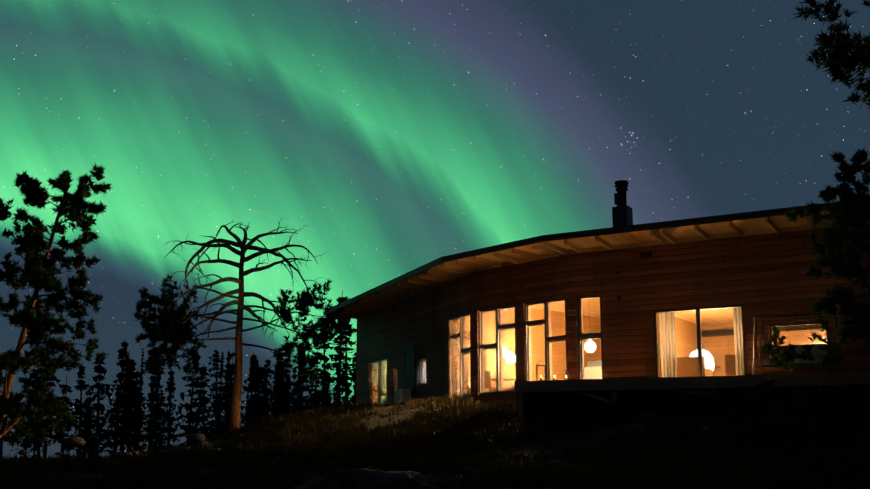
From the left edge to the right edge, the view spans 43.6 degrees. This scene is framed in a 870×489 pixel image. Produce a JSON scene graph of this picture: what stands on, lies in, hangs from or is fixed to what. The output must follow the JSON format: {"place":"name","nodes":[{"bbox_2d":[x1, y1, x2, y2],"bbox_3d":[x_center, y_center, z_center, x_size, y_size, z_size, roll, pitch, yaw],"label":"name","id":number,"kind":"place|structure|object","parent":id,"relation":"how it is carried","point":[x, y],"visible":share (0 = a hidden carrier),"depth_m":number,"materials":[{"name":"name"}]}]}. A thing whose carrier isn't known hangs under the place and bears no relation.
{"place":"outdoors","nodes":[
{"label":"outdoors","id":0,"kind":"place"},
{"bbox_2d":[0,0,869,457],"label":"sky","id":1,"kind":"structure","parent":0,"point":[217,111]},
{"bbox_2d":[3,393,869,488],"bbox_3d":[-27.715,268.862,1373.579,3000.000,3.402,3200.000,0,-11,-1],"label":"ground","id":2,"kind":"structure","parent":0,"point":[373,421],"depth_m":22.06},
{"bbox_2d":[0,164,112,447],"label":"pine","id":3,"kind":"object","parent":2,"relation":"on","point":[76,205],"depth_m":30.33,"materials":[{"name":"green plant"}]},
{"bbox_2d":[0,290,356,458],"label":"background trees","id":4,"kind":"object","parent":2,"relation":"on","point":[129,384],"depth_m":69.04,"materials":[{"name":"green plant"}]},
{"bbox_2d":[132,242,349,431],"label":"old pine","id":5,"kind":"object","parent":2,"relation":"on","point":[160,332],"depth_m":45.00,"materials":[{"name":"plant"}]},
{"bbox_2d":[163,217,324,343],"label":"tree branches","id":6,"kind":"object","parent":5,"relation":"attached to","point":[225,243],"visible":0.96,"depth_m":45.34,"materials":[{"name":"dead wood"},{"name":"bark"}]},
{"bbox_2d":[395,388,410,403],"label":"heat pump unit","id":7,"kind":"object","parent":2,"relation":"on","point":[402,394],"visible":0.79,"depth_m":40.23,"materials":[{"name":"white paint"}]},
{"bbox_2d":[0,413,858,488],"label":"rocks","id":8,"kind":"object","parent":2,"relation":"on","point":[348,478],"visible":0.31,"depth_m":12.10,"materials":[{"name":"stone"}]},
{"bbox_2d":[0,382,869,488],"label":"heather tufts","id":9,"kind":"object","parent":2,"relation":"on","point":[850,464],"visible":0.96,"depth_m":18.14,"materials":[{"name":"brown plant"}]},
{"bbox_2d":[491,397,708,406],"bbox_3d":[6.766,6.423,37.845,12.370,1.300,26.782,9,-14,-37],"label":"foundation","id":10,"kind":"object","parent":2,"relation":"on","point":[556,403],"depth_m":32.16,"materials":[{"name":"concrete"}]},
{"bbox_2d":[356,224,869,404],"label":"exterior wall","id":11,"kind":"structure","parent":10,"relation":"on","point":[762,275],"depth_m":31.39,"materials":[{"name":"brown wood"}]},
{"bbox_2d":[404,346,415,401],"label":"service door","id":12,"kind":"structure","parent":11,"relation":"attached to","point":[410,369],"depth_m":40.66,"materials":[{"name":"wood"}]},
{"bbox_2d":[332,213,842,321],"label":"roof rafters","id":13,"kind":"object","parent":11,"relation":"on","point":[353,311],"visible":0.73,"depth_m":35.27,"materials":[{"name":"brown wood"}]},
{"bbox_2d":[326,210,869,317],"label":"roof soffit","id":14,"kind":"structure","parent":13,"relation":"attached to","point":[747,227],"depth_m":31.07,"materials":[{"name":"brown wood"}]},
{"bbox_2d":[323,198,868,315],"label":"roof fascia","id":15,"kind":"structure","parent":11,"relation":"on","point":[652,226],"depth_m":31.09,"materials":[{"name":"brown wood"}]},
{"bbox_2d":[612,180,632,226],"bbox_3d":[6.013,-0.784,34.842,0.532,2.590,0.540,-6,-13,28],"label":"chimney flue","id":16,"kind":"object","parent":15,"relation":"on","point":[622,213],"visible":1,"depth_m":34.79,"materials":[{"name":"metal"}]},
{"bbox_2d":[369,294,828,402],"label":"dark window frames","id":17,"kind":"structure","parent":11,"relation":"attached to","point":[699,343],"depth_m":32.93,"materials":[{"name":"black wood"}]},
{"bbox_2d":[371,296,826,404],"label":"window glazing","id":18,"kind":"structure","parent":17,"relation":"in","point":[722,342],"depth_m":32.04,"materials":[{"name":"clear glass"}]},
{"bbox_2d":[616,251,651,299],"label":"wall fittings","id":19,"kind":"object","parent":11,"relation":"attached to","point":[646,254],"depth_m":31.24,"materials":[{"name":"black metal"}]},
{"bbox_2d":[514,372,869,418],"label":"deck","id":20,"kind":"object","parent":2,"relation":"on","point":[598,389],"visible":0.69,"depth_m":25.94,"materials":[{"name":"brown wood"}]},
{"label":"deck boards","id":21,"kind":"object","parent":20,"relation":"on","visible":0},
{"bbox_2d":[536,361,567,380],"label":"candle lanterns","id":22,"kind":"object","parent":21,"relation":"on","point":[554,378],"visible":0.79,"depth_m":27.34,"materials":[{"name":"black metal"}]},
{"bbox_2d":[753,312,843,374],"bbox_3d":[9.218,2.652,27.732,2.100,1.744,1.133,-7,-13,30],"label":"garden swing seat","id":23,"kind":"object","parent":21,"relation":"on","point":[815,351],"visible":0.46,"depth_m":27.70,"materials":[{"name":"black metal"}]},
{"bbox_2d":[753,147,869,396],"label":"tree","id":24,"kind":"object","parent":2,"relation":"on","point":[842,293],"depth_m":22.50,"materials":[{"name":"green plant"}]},
{"bbox_2d":[793,0,869,108],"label":"tall pine","id":25,"kind":"object","parent":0,"point":[840,52],"depth_m":15.54,"materials":[{"name":"green plant"}]},
{"label":"interior floor","id":26,"kind":"structure","parent":0,"visible":0},
{"bbox_2d":[357,316,358,397],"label":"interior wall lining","id":27,"kind":"object","parent":26,"relation":"on","point":[357,365],"depth_m":47.06,"materials":[{"name":"brown wood"}]}
]}

